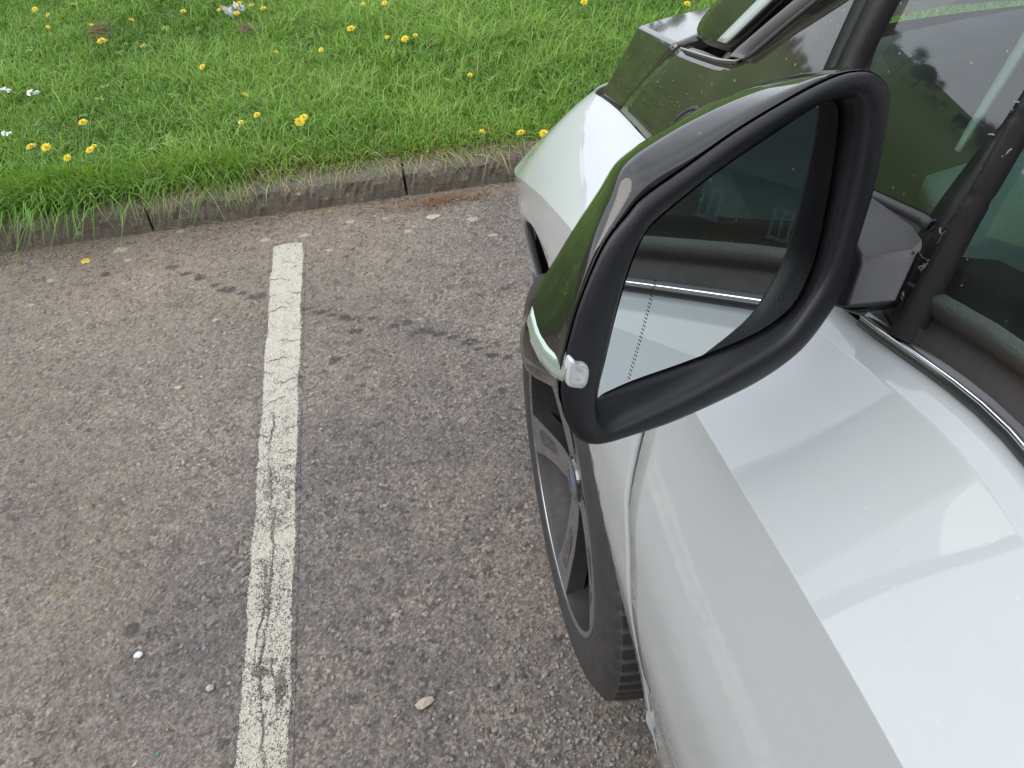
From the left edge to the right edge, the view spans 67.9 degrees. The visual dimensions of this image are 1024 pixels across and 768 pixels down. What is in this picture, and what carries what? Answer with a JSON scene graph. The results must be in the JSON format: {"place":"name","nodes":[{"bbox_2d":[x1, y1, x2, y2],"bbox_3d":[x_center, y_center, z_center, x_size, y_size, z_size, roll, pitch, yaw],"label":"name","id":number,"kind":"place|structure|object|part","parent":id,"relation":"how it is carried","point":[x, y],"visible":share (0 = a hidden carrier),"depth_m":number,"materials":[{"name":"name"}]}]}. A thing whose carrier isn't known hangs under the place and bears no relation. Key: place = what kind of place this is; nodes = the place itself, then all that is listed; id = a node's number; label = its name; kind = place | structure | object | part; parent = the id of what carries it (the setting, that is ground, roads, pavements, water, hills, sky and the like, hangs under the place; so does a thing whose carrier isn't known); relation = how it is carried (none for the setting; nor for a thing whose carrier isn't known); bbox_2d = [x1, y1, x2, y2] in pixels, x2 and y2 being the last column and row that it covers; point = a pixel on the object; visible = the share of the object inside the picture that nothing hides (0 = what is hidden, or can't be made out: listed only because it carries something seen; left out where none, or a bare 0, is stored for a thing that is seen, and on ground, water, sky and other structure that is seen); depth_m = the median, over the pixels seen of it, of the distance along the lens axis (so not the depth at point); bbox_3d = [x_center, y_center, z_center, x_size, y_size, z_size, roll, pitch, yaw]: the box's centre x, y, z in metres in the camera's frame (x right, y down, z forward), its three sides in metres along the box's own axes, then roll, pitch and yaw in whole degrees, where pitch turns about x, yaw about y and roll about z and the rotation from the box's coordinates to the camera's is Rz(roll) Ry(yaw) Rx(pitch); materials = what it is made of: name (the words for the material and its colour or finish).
{"place":"outdoors","nodes":[
{"label":"outdoors","id":0,"kind":"place"},
{"bbox_2d":[0,179,660,767],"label":"car park asphalt","id":1,"kind":"object","parent":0,"point":[100,519],"visible":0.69,"depth_m":1.70,"materials":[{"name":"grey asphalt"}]},
{"bbox_2d":[0,188,153,252],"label":"kerb stone","id":2,"kind":"object","parent":1,"relation":"on","point":[100,227],"visible":0.56,"depth_m":2.39,"materials":[{"name":"concrete"}]},
{"bbox_2d":[81,258,90,263],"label":"fallen leaf","id":3,"kind":"object","parent":1,"relation":"on","point":[86,260],"visible":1,"depth_m":2.34,"materials":[{"name":"yellow plant"}]},
{"bbox_2d":[134,651,142,657],"bbox_3d":[-0.722,0.523,1.469,0.018,0.007,0.014,-9,47,-4],"label":"pebble","id":4,"kind":"object","parent":1,"relation":"on","point":[138,654],"visible":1,"depth_m":1.47,"materials":[{"name":"white stone"}]},
{"bbox_2d":[205,684,213,690],"bbox_3d":[-0.563,0.566,1.418,0.014,0.007,0.014,-36,55,-26],"label":"pebble","id":5,"kind":"object","parent":1,"relation":"on","point":[209,687],"visible":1,"depth_m":1.42,"materials":[{"name":"stone"}]},
{"bbox_2d":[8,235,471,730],"bbox_3d":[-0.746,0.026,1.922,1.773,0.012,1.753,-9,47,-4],"label":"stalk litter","id":6,"kind":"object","parent":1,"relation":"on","point":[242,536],"visible":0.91,"depth_m":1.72,"materials":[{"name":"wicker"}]},
{"bbox_2d":[16,178,515,262],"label":"straw litter","id":7,"kind":"object","parent":1,"relation":"on","point":[291,217],"visible":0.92,"depth_m":2.43,"materials":[{"name":"beige plant"}]},
{"bbox_2d":[231,240,305,767],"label":"parking line","id":8,"kind":"object","parent":1,"relation":"on","point":[262,736],"visible":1,"depth_m":1.63,"materials":[{"name":"paint"}]},
{"bbox_2d":[146,154,405,230],"bbox_3d":[-0.757,-0.610,2.493,0.807,0.141,0.129,-9,47,-4],"label":"kerb stone","id":9,"kind":"object","parent":1,"relation":"on","point":[376,185],"visible":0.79,"depth_m":2.44,"materials":[{"name":"concrete"}]},
{"bbox_2d":[415,696,433,709],"bbox_3d":[-0.159,0.578,1.379,0.035,0.007,0.018,-27,51,-20],"label":"pebble","id":10,"kind":"object","parent":1,"relation":"on","point":[422,703],"visible":1,"depth_m":1.38,"materials":[{"name":"stone"}]},
{"bbox_2d":[426,214,440,219],"bbox_3d":[-0.248,-0.530,2.407,0.050,0.006,0.026,-9,47,-4],"label":"pebble","id":11,"kind":"object","parent":1,"relation":"on","point":[433,216],"visible":1,"depth_m":2.41,"materials":[{"name":"stone"}]},
{"bbox_2d":[370,184,515,212],"bbox_3d":[-0.204,-0.605,2.461,0.517,0.021,0.114,-9,47,-4],"label":"plant debris","id":12,"kind":"object","parent":1,"relation":"on","point":[428,201],"visible":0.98,"depth_m":2.46,"materials":[{"name":"brown plant"}]},
{"bbox_2d":[402,123,634,195],"bbox_3d":[0.046,-0.739,2.556,0.807,0.141,0.130,-9,47,-4],"label":"kerb stone","id":13,"kind":"object","parent":1,"relation":"on","point":[495,172],"visible":0.38,"depth_m":2.48,"materials":[{"name":"concrete"}]},
{"bbox_2d":[514,0,1023,767],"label":"parked car","id":14,"kind":"object","parent":1,"relation":"on","point":[772,344],"visible":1,"depth_m":0.44,"materials":[{"name":"silver metal"}]},
{"bbox_3d":[0.294,0.680,0.392,0.148,0.895,1.312,-9,47,-4],"label":"front door","id":15,"kind":"part","parent":14,"relation":"part of","materials":[{"name":"silver metal"}]},
{"bbox_3d":[0.265,-0.203,0.484,0.072,0.186,0.173,-9,47,-4],"label":"quarter window","id":16,"kind":"part","parent":14,"relation":"part of","materials":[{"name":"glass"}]},
{"bbox_2d":[0,0,1023,273],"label":"turf ground","id":17,"kind":"structure","parent":0,"point":[403,173],"depth_m":2.89,"materials":[{"name":"green plant"}]},
{"bbox_2d":[0,87,11,103],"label":"white flower","id":18,"kind":"object","parent":17,"relation":"on","point":[4,89],"visible":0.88,"depth_m":2.84,"materials":[{"name":"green plant"}]},
{"bbox_2d":[1,131,15,148],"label":"white flower","id":19,"kind":"object","parent":17,"relation":"on","point":[3,132],"visible":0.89,"depth_m":2.61,"materials":[{"name":"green plant"}]},
{"bbox_2d":[26,143,40,160],"bbox_3d":[-1.578,-0.751,2.531,0.038,0.106,0.038,-9,47,-4],"label":"dandelion","id":20,"kind":"object","parent":17,"relation":"on","point":[29,146],"visible":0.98,"depth_m":2.50,"materials":[{"name":"yellow plant"}]},
{"bbox_2d":[27,89,42,110],"bbox_3d":[-1.767,-1.058,2.840,0.058,0.086,0.034,-9,47,-4],"label":"white flower","id":21,"kind":"object","parent":17,"relation":"on","point":[33,93],"visible":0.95,"depth_m":2.81,"materials":[{"name":"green plant"}]},
{"bbox_2d":[33,7,44,26],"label":"dandelion","id":22,"kind":"object","parent":17,"relation":"on","point":[35,9],"visible":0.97,"depth_m":3.30,"materials":[{"name":"yellow plant"}]},
{"bbox_2d":[41,143,53,158],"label":"dandelion","id":23,"kind":"object","parent":17,"relation":"on","point":[45,146],"visible":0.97,"depth_m":2.49,"materials":[{"name":"yellow plant"}]},
{"bbox_2d":[63,154,74,168],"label":"dandelion","id":24,"kind":"object","parent":17,"relation":"on","point":[67,156],"visible":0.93,"depth_m":2.44,"materials":[{"name":"yellow plant"}]},
{"bbox_2d":[79,119,90,135],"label":"dandelion","id":25,"kind":"object","parent":17,"relation":"on","point":[82,121],"visible":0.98,"depth_m":2.60,"materials":[{"name":"yellow plant"}]},
{"bbox_2d":[86,147,99,165],"bbox_3d":[-1.368,-0.730,2.499,0.028,0.104,0.027,-9,47,-4],"label":"dandelion","id":26,"kind":"object","parent":17,"relation":"on","point":[89,149],"visible":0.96,"depth_m":2.46,"materials":[{"name":"yellow plant"}]},
{"bbox_2d":[81,18,113,37],"bbox_3d":[-1.736,-1.495,3.183,0.109,0.051,0.101,11,49,14],"label":"dead grass clump","id":27,"kind":"object","parent":17,"relation":"on","point":[101,29],"visible":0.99,"depth_m":3.18,"materials":[{"name":"beige plant"}]},
{"bbox_2d":[90,144,106,167],"bbox_3d":[-1.363,-0.745,2.514,0.023,0.101,0.023,-9,47,-4],"label":"dandelion","id":28,"kind":"object","parent":17,"relation":"on","point":[93,145],"visible":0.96,"depth_m":2.48,"materials":[{"name":"yellow plant"}]},
{"bbox_2d":[97,37,111,60],"bbox_3d":[-1.633,-1.334,3.064,0.042,0.117,0.042,4,48,8],"label":"dandelion","id":29,"kind":"object","parent":17,"relation":"on","point":[100,40],"visible":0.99,"depth_m":3.03,"materials":[{"name":"yellow plant"}]},
{"bbox_2d":[200,64,209,83],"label":"dandelion","id":30,"kind":"object","parent":17,"relation":"on","point":[202,67],"visible":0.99,"depth_m":2.82,"materials":[{"name":"yellow plant"}]},
{"bbox_2d":[221,1,244,17],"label":"flower","id":31,"kind":"object","parent":17,"relation":"on","point":[231,9],"visible":0.99,"depth_m":3.24,"materials":[{"name":"grey plant"}]},
{"bbox_2d":[238,120,247,138],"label":"dandelion","id":32,"kind":"object","parent":17,"relation":"on","point":[240,122],"visible":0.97,"depth_m":2.54,"materials":[{"name":"yellow plant"}]},
{"bbox_2d":[231,21,260,35],"bbox_3d":[-1.091,-1.465,3.120,0.125,0.038,0.082,0,47,4],"label":"dead grass clump","id":33,"kind":"object","parent":17,"relation":"on","point":[248,28],"visible":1,"depth_m":3.13,"materials":[{"name":"beige plant"}]},
{"bbox_2d":[254,112,263,131],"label":"dandelion","id":34,"kind":"object","parent":17,"relation":"on","point":[256,114],"visible":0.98,"depth_m":2.57,"materials":[{"name":"yellow plant"}]},
{"bbox_2d":[294,117,305,139],"bbox_3d":[-0.703,-0.842,2.553,0.034,0.108,0.032,-9,47,-4],"label":"dandelion","id":35,"kind":"object","parent":17,"relation":"on","point":[299,121],"visible":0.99,"depth_m":2.52,"materials":[{"name":"yellow plant"}]},
{"bbox_2d":[300,114,309,134],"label":"dandelion","id":36,"kind":"object","parent":17,"relation":"on","point":[304,116],"visible":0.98,"depth_m":2.54,"materials":[{"name":"yellow plant"}]},
{"bbox_2d":[347,25,354,39],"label":"dandelion","id":37,"kind":"object","parent":17,"relation":"on","point":[351,28],"visible":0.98,"depth_m":2.99,"materials":[{"name":"yellow plant"}]},
{"bbox_2d":[401,35,408,56],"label":"dandelion","id":38,"kind":"object","parent":17,"relation":"on","point":[404,39],"visible":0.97,"depth_m":2.90,"materials":[{"name":"yellow plant"}]},
{"bbox_2d":[479,130,485,154],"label":"dandelion","id":39,"kind":"object","parent":17,"relation":"on","point":[482,131],"visible":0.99,"depth_m":2.44,"materials":[{"name":"yellow plant"}]},
{"bbox_2d":[518,129,524,156],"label":"dandelion","id":40,"kind":"object","parent":17,"relation":"on","point":[521,132],"visible":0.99,"depth_m":2.41,"materials":[{"name":"yellow plant"}]},
{"bbox_2d":[539,130,546,136],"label":"dandelion","id":41,"kind":"object","parent":17,"relation":"on","point":[542,132],"visible":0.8,"depth_m":2.39,"materials":[{"name":"yellow plant"}]},
{"bbox_2d":[580,0,587,24],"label":"dandelion","id":42,"kind":"object","parent":17,"relation":"on","point":[584,1],"visible":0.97,"depth_m":3.06,"materials":[{"name":"yellow plant"}]}
]}

